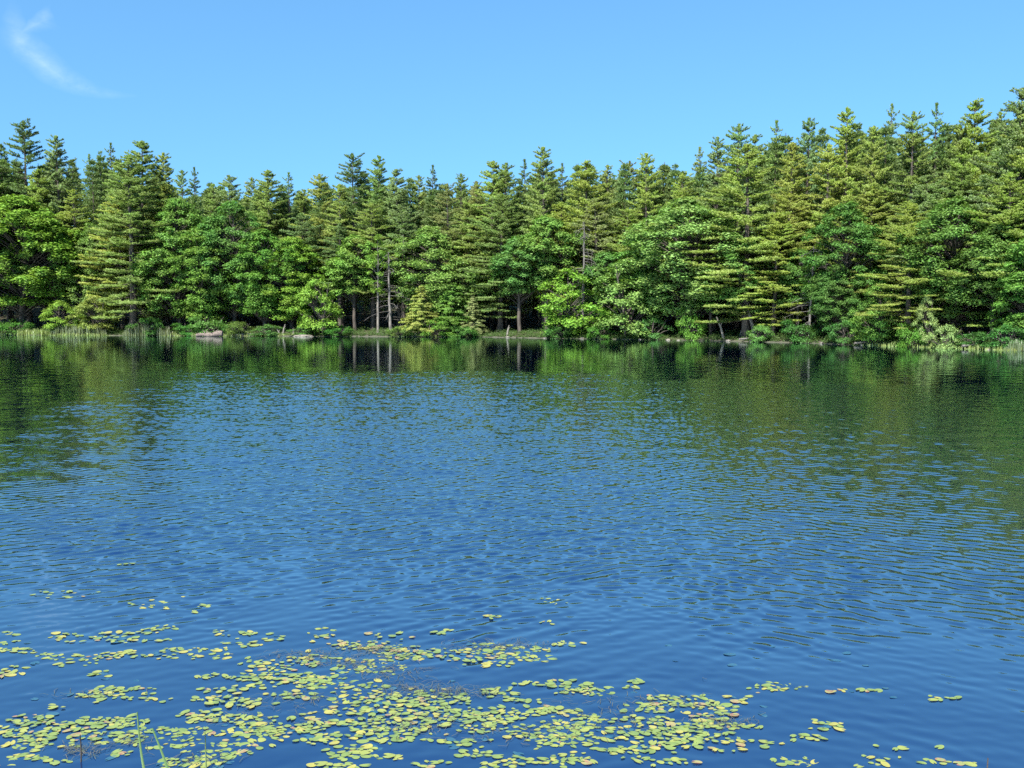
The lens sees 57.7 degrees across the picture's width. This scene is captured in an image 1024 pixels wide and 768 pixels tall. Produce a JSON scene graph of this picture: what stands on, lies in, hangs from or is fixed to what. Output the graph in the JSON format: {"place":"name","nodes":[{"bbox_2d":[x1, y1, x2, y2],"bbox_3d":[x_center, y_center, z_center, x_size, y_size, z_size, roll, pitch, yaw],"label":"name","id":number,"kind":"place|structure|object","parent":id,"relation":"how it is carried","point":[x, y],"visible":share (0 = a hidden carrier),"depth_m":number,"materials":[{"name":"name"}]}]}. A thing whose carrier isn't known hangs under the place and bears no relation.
{"place":"outdoors","nodes":[
{"label":"outdoors","id":0,"kind":"place"},
{"bbox_2d":[0,294,1022,350],"bbox_3d":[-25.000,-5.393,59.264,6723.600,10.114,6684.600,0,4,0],"label":"ground","id":1,"kind":"structure","parent":0,"point":[531,322],"depth_m":120.41,"materials":[{"name":"green plant"}]},
{"bbox_2d":[0,118,64,325],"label":"pine tree","id":2,"kind":"object","parent":1,"relation":"on","point":[25,149],"visible":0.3,"depth_m":126.95,"materials":[{"name":"green plant"}]},
{"bbox_2d":[9,168,74,328],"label":"pine tree","id":3,"kind":"object","parent":1,"relation":"on","point":[38,191],"visible":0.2,"depth_m":124.45,"materials":[{"name":"green plant"}]},
{"bbox_2d":[0,224,87,322],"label":"broadleaf tree","id":4,"kind":"object","parent":1,"relation":"on","point":[27,253],"visible":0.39,"depth_m":120.63,"materials":[{"name":"green plant"}]},
{"bbox_2d":[0,194,89,326],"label":"broadleaf tree","id":5,"kind":"object","parent":1,"relation":"on","point":[36,223],"visible":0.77,"depth_m":119.67,"materials":[{"name":"green plant"}]},
{"bbox_2d":[30,134,89,323],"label":"pine tree","id":6,"kind":"object","parent":1,"relation":"on","point":[54,156],"visible":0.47,"depth_m":126.19,"materials":[{"name":"green plant"}]},
{"bbox_2d":[38,300,84,330],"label":"young tree","id":7,"kind":"object","parent":1,"relation":"on","point":[57,320],"visible":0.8,"depth_m":116.77,"materials":[{"name":"green plant"}]},
{"bbox_2d":[51,188,108,318],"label":"pine tree","id":8,"kind":"object","parent":1,"relation":"on","point":[79,221],"visible":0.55,"depth_m":123.70,"materials":[{"name":"green plant"}]},
{"bbox_2d":[47,222,117,324],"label":"broadleaf tree","id":9,"kind":"object","parent":1,"relation":"on","point":[83,241],"visible":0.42,"depth_m":121.79,"materials":[{"name":"green plant"}]},
{"bbox_2d":[64,296,121,332],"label":"young tree","id":10,"kind":"object","parent":1,"relation":"on","point":[83,307],"visible":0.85,"depth_m":115.75,"materials":[{"name":"green plant"}]},
{"bbox_2d":[50,323,170,335],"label":"reed bed","id":11,"kind":"object","parent":1,"relation":"on","point":[129,331],"visible":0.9,"depth_m":114.30,"materials":[{"name":"green plant"}]},
{"bbox_2d":[74,195,167,329],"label":"pine tree","id":12,"kind":"object","parent":1,"relation":"on","point":[123,322],"visible":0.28,"depth_m":120.04,"materials":[{"name":"green plant"}]},
{"bbox_2d":[88,140,172,325],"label":"pine tree","id":13,"kind":"object","parent":1,"relation":"on","point":[142,145],"visible":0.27,"depth_m":121.36,"materials":[{"name":"green plant"}]},
{"bbox_2d":[70,155,197,328],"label":"pine tree","id":14,"kind":"object","parent":1,"relation":"on","point":[132,303],"visible":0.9,"depth_m":115.14,"materials":[{"name":"green plant"}]},
{"bbox_2d":[138,152,174,324],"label":"pine tree","id":15,"kind":"object","parent":1,"relation":"on","point":[163,161],"visible":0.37,"depth_m":123.57,"materials":[{"name":"green plant"}]},
{"bbox_2d":[127,196,221,329],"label":"broadleaf tree","id":16,"kind":"object","parent":1,"relation":"on","point":[141,268],"visible":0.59,"depth_m":115.23,"materials":[{"name":"green plant"}]},
{"bbox_2d":[159,226,237,322],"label":"broadleaf tree","id":17,"kind":"object","parent":1,"relation":"on","point":[205,309],"visible":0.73,"depth_m":114.17,"materials":[{"name":"green plant"}]},
{"bbox_2d":[185,200,274,327],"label":"broadleaf tree","id":18,"kind":"object","parent":1,"relation":"on","point":[215,228],"visible":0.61,"depth_m":114.58,"materials":[{"name":"green plant"}]},
{"bbox_2d":[213,174,264,320],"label":"pine tree","id":19,"kind":"object","parent":1,"relation":"on","point":[232,193],"visible":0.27,"depth_m":121.53,"materials":[{"name":"green plant"}]},
{"bbox_2d":[236,169,304,324],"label":"pine tree","id":20,"kind":"object","parent":1,"relation":"on","point":[275,224],"visible":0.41,"depth_m":120.16,"materials":[{"name":"green plant"}]},
{"bbox_2d":[222,228,321,329],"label":"broadleaf tree","id":21,"kind":"object","parent":1,"relation":"on","point":[265,300],"visible":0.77,"depth_m":113.14,"materials":[{"name":"green plant"}]},
{"bbox_2d":[253,236,332,329],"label":"broadleaf tree","id":22,"kind":"object","parent":1,"relation":"on","point":[291,316],"visible":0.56,"depth_m":113.43,"materials":[{"name":"green plant"}]},
{"bbox_2d":[276,213,328,328],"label":"pine tree","id":23,"kind":"object","parent":1,"relation":"on","point":[302,227],"visible":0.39,"depth_m":116.85,"materials":[{"name":"green plant"}]},
{"bbox_2d":[285,277,343,334],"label":"young tree","id":24,"kind":"object","parent":1,"relation":"on","point":[333,310],"visible":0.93,"depth_m":109.52,"materials":[{"name":"green plant"}]},
{"bbox_2d":[289,173,343,312],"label":"pine tree","id":25,"kind":"object","parent":1,"relation":"on","point":[316,193],"visible":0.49,"depth_m":119.57,"materials":[{"name":"green plant"}]},
{"bbox_2d":[311,223,355,325],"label":"tree","id":26,"kind":"object","parent":1,"relation":"on","point":[338,244],"visible":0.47,"depth_m":114.85,"materials":[{"name":"green plant"}]},
{"bbox_2d":[318,183,358,328],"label":"pine tree","id":27,"kind":"object","parent":1,"relation":"on","point":[341,198],"visible":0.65,"depth_m":116.77,"materials":[{"name":"green plant"}]},
{"bbox_2d":[319,152,383,325],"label":"pine tree","id":28,"kind":"object","parent":1,"relation":"on","point":[350,176],"visible":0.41,"depth_m":118.94,"materials":[{"name":"green plant"}]},
{"bbox_2d":[317,234,396,331],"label":"broadleaf tree","id":29,"kind":"object","parent":1,"relation":"on","point":[354,281],"visible":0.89,"depth_m":112.39,"materials":[{"name":"green plant"}]},
{"bbox_2d":[332,202,403,329],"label":"pine tree","id":30,"kind":"object","parent":1,"relation":"on","point":[375,220],"visible":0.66,"depth_m":114.78,"materials":[{"name":"green plant"}]},
{"bbox_2d":[364,234,387,332],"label":"birch tree","id":31,"kind":"object","parent":1,"relation":"on","point":[378,281],"visible":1,"depth_m":109.81,"materials":[{"name":"green plant"}]},
{"bbox_2d":[353,155,400,324],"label":"pine tree","id":32,"kind":"object","parent":1,"relation":"on","point":[377,172],"visible":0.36,"depth_m":119.23,"materials":[{"name":"green plant"}]},
{"bbox_2d":[373,169,425,326],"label":"pine tree","id":33,"kind":"object","parent":1,"relation":"on","point":[399,196],"visible":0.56,"depth_m":116.77,"materials":[{"name":"green plant"}]},
{"bbox_2d":[380,209,428,325],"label":"pine tree","id":34,"kind":"object","parent":1,"relation":"on","point":[411,236],"visible":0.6,"depth_m":115.04,"materials":[{"name":"green plant"}]},
{"bbox_2d":[397,286,439,332],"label":"young fir","id":35,"kind":"object","parent":1,"relation":"on","point":[420,322],"visible":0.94,"depth_m":107.89,"materials":[{"name":"green plant"}]},
{"bbox_2d":[380,225,493,326],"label":"broadleaf tree","id":36,"kind":"object","parent":1,"relation":"on","point":[434,280],"visible":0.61,"depth_m":111.00,"materials":[{"name":"green plant"}]},
{"bbox_2d":[419,182,464,321],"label":"pine tree","id":37,"kind":"object","parent":1,"relation":"on","point":[449,202],"visible":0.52,"depth_m":116.00,"materials":[{"name":"green plant"}]},
{"bbox_2d":[425,282,477,331],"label":"young fir","id":38,"kind":"object","parent":1,"relation":"on","point":[450,314],"visible":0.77,"depth_m":108.23,"materials":[{"name":"green plant"}]},
{"bbox_2d":[427,264,494,323],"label":"broadleaf tree","id":39,"kind":"object","parent":1,"relation":"on","point":[466,285],"visible":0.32,"depth_m":110.82,"materials":[{"name":"green plant"}]},
{"bbox_2d":[442,202,498,321],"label":"pine tree","id":40,"kind":"object","parent":1,"relation":"on","point":[465,214],"visible":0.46,"depth_m":113.31,"materials":[{"name":"green plant"}]},
{"bbox_2d":[458,296,490,333],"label":"young fir","id":41,"kind":"object","parent":1,"relation":"on","point":[480,325],"visible":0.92,"depth_m":107.70,"materials":[{"name":"green plant"}]},
{"bbox_2d":[454,160,514,330],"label":"pine tree","id":42,"kind":"object","parent":1,"relation":"on","point":[492,164],"visible":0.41,"depth_m":113.50,"materials":[{"name":"green plant"}]},
{"bbox_2d":[447,193,539,331],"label":"pine tree","id":43,"kind":"object","parent":1,"relation":"on","point":[496,215],"visible":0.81,"depth_m":108.79,"materials":[{"name":"green plant"}]},
{"bbox_2d":[478,162,530,329],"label":"pine tree","id":44,"kind":"object","parent":1,"relation":"on","point":[507,174],"visible":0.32,"depth_m":113.74,"materials":[{"name":"green plant"}]},
{"bbox_2d":[0,327,1021,350],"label":"marsh grass","id":45,"kind":"structure","parent":1,"relation":"on","point":[25,331],"depth_m":111.21,"materials":[{"name":"green plant"}]},
{"bbox_2d":[0,114,1023,332],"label":"distant wood","id":46,"kind":"object","parent":1,"relation":"on","point":[98,186],"visible":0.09,"depth_m":116.34,"materials":[{"name":"green plant"}]},
{"bbox_2d":[1,325,1023,348],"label":"undergrowth","id":47,"kind":"object","parent":1,"relation":"on","point":[619,335],"visible":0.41,"depth_m":97.27,"materials":[{"name":"green plant"}]},
{"bbox_2d":[486,235,564,332],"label":"broadleaf tree","id":48,"kind":"object","parent":1,"relation":"on","point":[501,261],"visible":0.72,"depth_m":105.35,"materials":[{"name":"green plant"}]},
{"bbox_2d":[506,146,572,329],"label":"pine tree","id":49,"kind":"object","parent":1,"relation":"on","point":[541,171],"visible":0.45,"depth_m":109.55,"materials":[{"name":"green plant"}]},
{"bbox_2d":[510,214,593,328],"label":"broadleaf tree","id":50,"kind":"object","parent":1,"relation":"on","point":[537,233],"visible":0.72,"depth_m":103.34,"materials":[{"name":"green plant"}]},
{"bbox_2d":[521,202,592,315],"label":"pine tree","id":51,"kind":"object","parent":1,"relation":"on","point":[558,214],"visible":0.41,"depth_m":105.25,"materials":[{"name":"green plant"}]},
{"bbox_2d":[534,268,616,335],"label":"young tree","id":52,"kind":"object","parent":1,"relation":"on","point":[582,323],"visible":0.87,"depth_m":98.92,"materials":[{"name":"green plant"}]},
{"bbox_2d":[551,160,629,315],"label":"pine tree","id":53,"kind":"object","parent":1,"relation":"on","point":[584,185],"visible":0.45,"depth_m":105.48,"materials":[{"name":"green plant"}]},
{"bbox_2d":[566,197,623,327],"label":"pine tree","id":54,"kind":"object","parent":1,"relation":"on","point":[595,236],"visible":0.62,"depth_m":102.71,"materials":[{"name":"green plant"}]},
{"bbox_2d":[575,250,634,331],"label":"broadleaf tree","id":55,"kind":"object","parent":1,"relation":"on","point":[601,263],"visible":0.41,"depth_m":100.79,"materials":[{"name":"green plant"}]},
{"bbox_2d":[601,207,649,320],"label":"pine tree","id":56,"kind":"object","parent":1,"relation":"on","point":[629,215],"visible":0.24,"depth_m":102.63,"materials":[{"name":"green plant"}]},
{"bbox_2d":[590,259,668,337],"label":"young tree","id":57,"kind":"object","parent":1,"relation":"on","point":[623,317],"visible":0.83,"depth_m":95.52,"materials":[{"name":"green plant"}]},
{"bbox_2d":[596,230,699,325],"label":"broadleaf tree","id":58,"kind":"object","parent":1,"relation":"on","point":[626,275],"visible":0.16,"depth_m":97.79,"materials":[{"name":"green plant"}]},
{"bbox_2d":[620,153,677,322],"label":"pine tree","id":59,"kind":"object","parent":1,"relation":"on","point":[643,183],"visible":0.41,"depth_m":103.80,"materials":[{"name":"green plant"}]},
{"bbox_2d":[665,173,699,330],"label":"pine tree","id":60,"kind":"object","parent":1,"relation":"on","point":[682,194],"visible":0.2,"depth_m":100.23,"materials":[{"name":"green plant"}]},
{"bbox_2d":[675,307,708,340],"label":"bush","id":61,"kind":"object","parent":1,"relation":"on","point":[685,324],"visible":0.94,"depth_m":91.89,"materials":[{"name":"green plant"}]},
{"bbox_2d":[618,196,768,335],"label":"broadleaf tree","id":62,"kind":"object","parent":1,"relation":"on","point":[656,279],"visible":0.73,"depth_m":91.74,"materials":[{"name":"green plant"}]},
{"bbox_2d":[647,186,752,333],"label":"pine tree","id":63,"kind":"object","parent":1,"relation":"on","point":[714,325],"visible":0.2,"depth_m":95.56,"materials":[{"name":"green plant"}]},
{"bbox_2d":[694,136,740,329],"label":"pine tree","id":64,"kind":"object","parent":1,"relation":"on","point":[713,156],"visible":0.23,"depth_m":99.83,"materials":[{"name":"green plant"}]},
{"bbox_2d":[659,143,796,337],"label":"pine tree","id":65,"kind":"object","parent":1,"relation":"on","point":[730,179],"visible":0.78,"depth_m":88.08,"materials":[{"name":"green plant"}]},
{"bbox_2d":[699,123,776,330],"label":"pine tree","id":66,"kind":"object","parent":1,"relation":"on","point":[737,145],"visible":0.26,"depth_m":96.75,"materials":[{"name":"green plant"}]},
{"bbox_2d":[711,250,770,335],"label":"leaning tree","id":67,"kind":"object","parent":1,"relation":"on","point":[727,290],"visible":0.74,"depth_m":87.48,"materials":[{"name":"green plant"}]},
{"bbox_2d":[723,212,817,336],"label":"pine tree","id":68,"kind":"object","parent":1,"relation":"on","point":[772,313],"visible":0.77,"depth_m":86.41,"materials":[{"name":"green plant"}]},
{"bbox_2d":[724,193,820,334],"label":"pine tree","id":69,"kind":"object","parent":1,"relation":"on","point":[794,216],"visible":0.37,"depth_m":88.44,"materials":[{"name":"green plant"}]},
{"bbox_2d":[764,141,819,309],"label":"pine tree","id":70,"kind":"object","parent":1,"relation":"on","point":[791,160],"visible":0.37,"depth_m":90.91,"materials":[{"name":"green plant"}]},
{"bbox_2d":[778,319,823,342],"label":"bush","id":71,"kind":"object","parent":1,"relation":"on","point":[792,329],"visible":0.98,"depth_m":83.18,"materials":[{"name":"green plant"}]},
{"bbox_2d":[770,248,836,333],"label":"broadleaf tree","id":72,"kind":"object","parent":1,"relation":"on","point":[790,278],"visible":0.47,"depth_m":85.88,"materials":[{"name":"green plant"}]},
{"bbox_2d":[782,117,826,325],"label":"pine tree","id":73,"kind":"object","parent":1,"relation":"on","point":[806,145],"visible":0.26,"depth_m":92.91,"materials":[{"name":"green plant"}]},
{"bbox_2d":[792,143,854,332],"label":"pine tree","id":74,"kind":"object","parent":1,"relation":"on","point":[827,200],"visible":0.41,"depth_m":88.33,"materials":[{"name":"green plant"}]},
{"bbox_2d":[790,201,865,332],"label":"pine tree","id":75,"kind":"object","parent":1,"relation":"on","point":[818,222],"visible":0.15,"depth_m":88.03,"materials":[{"name":"green plant"}]},
{"bbox_2d":[805,106,868,331],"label":"pine tree","id":76,"kind":"object","parent":1,"relation":"on","point":[846,130],"visible":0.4,"depth_m":88.14,"materials":[{"name":"green plant"}]},
{"bbox_2d":[807,263,871,333],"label":"broadleaf tree","id":77,"kind":"object","parent":1,"relation":"on","point":[829,285],"visible":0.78,"depth_m":80.69,"materials":[{"name":"green plant"}]},
{"bbox_2d":[822,318,865,344],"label":"bush","id":78,"kind":"object","parent":1,"relation":"on","point":[840,338],"visible":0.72,"depth_m":78.54,"materials":[{"name":"green plant"}]},
{"bbox_2d":[796,200,892,337],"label":"broadleaf tree","id":79,"kind":"object","parent":1,"relation":"on","point":[862,236],"visible":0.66,"depth_m":80.99,"materials":[{"name":"green plant"}]},
{"bbox_2d":[831,125,900,323],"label":"pine tree","id":80,"kind":"object","parent":1,"relation":"on","point":[873,159],"visible":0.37,"depth_m":82.89,"materials":[{"name":"green plant"}]},
{"bbox_2d":[836,188,905,325],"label":"pine tree","id":81,"kind":"object","parent":1,"relation":"on","point":[872,211],"visible":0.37,"depth_m":81.76,"materials":[{"name":"green plant"}]},
{"bbox_2d":[844,280,903,342],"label":"young tree","id":82,"kind":"object","parent":1,"relation":"on","point":[872,332],"visible":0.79,"depth_m":75.42,"materials":[{"name":"green plant"}]},
{"bbox_2d":[854,201,953,343],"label":"pine tree","id":83,"kind":"object","parent":1,"relation":"on","point":[907,316],"visible":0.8,"depth_m":73.15,"materials":[{"name":"green plant"}]},
{"bbox_2d":[874,111,944,307],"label":"pine tree","id":84,"kind":"object","parent":1,"relation":"on","point":[911,136],"visible":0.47,"depth_m":81.24,"materials":[{"name":"green plant"}]},
{"bbox_2d":[895,322,927,346],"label":"bush","id":85,"kind":"object","parent":1,"relation":"on","point":[905,333],"visible":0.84,"depth_m":71.97,"materials":[{"name":"green plant"}]},
{"bbox_2d":[885,174,946,327],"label":"pine tree","id":86,"kind":"object","parent":1,"relation":"on","point":[924,204],"visible":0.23,"depth_m":78.93,"materials":[{"name":"green plant"}]},
{"bbox_2d":[910,296,939,344],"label":"young tree","id":87,"kind":"object","parent":1,"relation":"on","point":[931,326],"visible":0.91,"depth_m":71.04,"materials":[{"name":"green plant"}]},
{"bbox_2d":[921,102,949,222],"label":"pine tree","id":88,"kind":"object","parent":1,"relation":"on","point":[939,122],"visible":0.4,"depth_m":83.45,"materials":[{"name":"green plant"}]},
{"bbox_2d":[920,322,963,348],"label":"bush","id":89,"kind":"object","parent":1,"relation":"on","point":[952,331],"visible":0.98,"depth_m":68.83,"materials":[{"name":"green plant"}]},
{"bbox_2d":[892,196,1016,340],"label":"broadleaf tree","id":90,"kind":"object","parent":1,"relation":"on","point":[938,218],"visible":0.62,"depth_m":71.06,"materials":[{"name":"green plant"}]},
{"bbox_2d":[926,123,983,323],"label":"pine tree","id":91,"kind":"object","parent":1,"relation":"on","point":[955,142],"visible":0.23,"depth_m":76.95,"materials":[{"name":"green plant"}]},
{"bbox_2d":[925,165,986,337],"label":"pine tree","id":92,"kind":"object","parent":1,"relation":"on","point":[959,173],"visible":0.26,"depth_m":75.33,"materials":[{"name":"green plant"}]},
{"bbox_2d":[935,98,1002,333],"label":"pine tree","id":93,"kind":"object","parent":1,"relation":"on","point":[977,119],"visible":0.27,"depth_m":76.36,"materials":[{"name":"green plant"}]},
{"bbox_2d":[928,221,1023,340],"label":"broadleaf tree","id":94,"kind":"object","parent":1,"relation":"on","point":[968,256],"visible":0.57,"depth_m":68.39,"materials":[{"name":"green plant"}]},
{"bbox_2d":[932,172,1023,339],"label":"pine tree","id":95,"kind":"object","parent":1,"relation":"on","point":[1005,199],"visible":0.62,"depth_m":69.03,"materials":[{"name":"green plant"}]},
{"bbox_2d":[952,87,1023,337],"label":"pine tree","id":96,"kind":"object","parent":1,"relation":"on","point":[1018,109],"visible":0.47,"depth_m":71.68,"materials":[{"name":"green plant"}]},
{"bbox_2d":[977,323,1023,348],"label":"bush","id":97,"kind":"object","parent":1,"relation":"on","point":[993,335],"visible":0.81,"depth_m":65.89,"materials":[{"name":"green plant"}]},
{"bbox_2d":[983,242,1023,334],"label":"broadleaf tree","id":98,"kind":"object","parent":1,"relation":"on","point":[1014,319],"visible":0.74,"depth_m":66.84,"materials":[{"name":"green plant"}]},
{"bbox_2d":[983,104,1023,310],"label":"pine tree","id":99,"kind":"object","parent":1,"relation":"on","point":[1020,158],"visible":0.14,"depth_m":70.82,"materials":[{"name":"green plant"}]},
{"bbox_2d":[991,231,1023,327],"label":"broadleaf tree","id":100,"kind":"object","parent":1,"relation":"on","point":[1008,286],"visible":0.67,"depth_m":65.92,"materials":[{"name":"green plant"}]},
{"bbox_2d":[0,335,1023,767],"bbox_3d":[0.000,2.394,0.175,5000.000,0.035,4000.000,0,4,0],"label":"water","id":101,"kind":"structure","parent":0,"point":[808,511],"depth_m":9.98,"materials":[{"name":"blue liquid"}]},
{"bbox_2d":[43,637,765,767],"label":"water weed","id":102,"kind":"object","parent":101,"relation":"on","point":[278,655],"visible":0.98,"depth_m":5.84,"materials":[{"name":"green plant"}]},
{"bbox_2d":[0,563,976,767],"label":"lily pad carpet","id":103,"kind":"object","parent":101,"relation":"on","point":[23,730],"visible":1,"depth_m":5.59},
{"bbox_2d":[0,0,1023,225],"label":"sky","id":104,"kind":"structure","parent":0,"point":[243,89],"materials":[{"name":"blue"}]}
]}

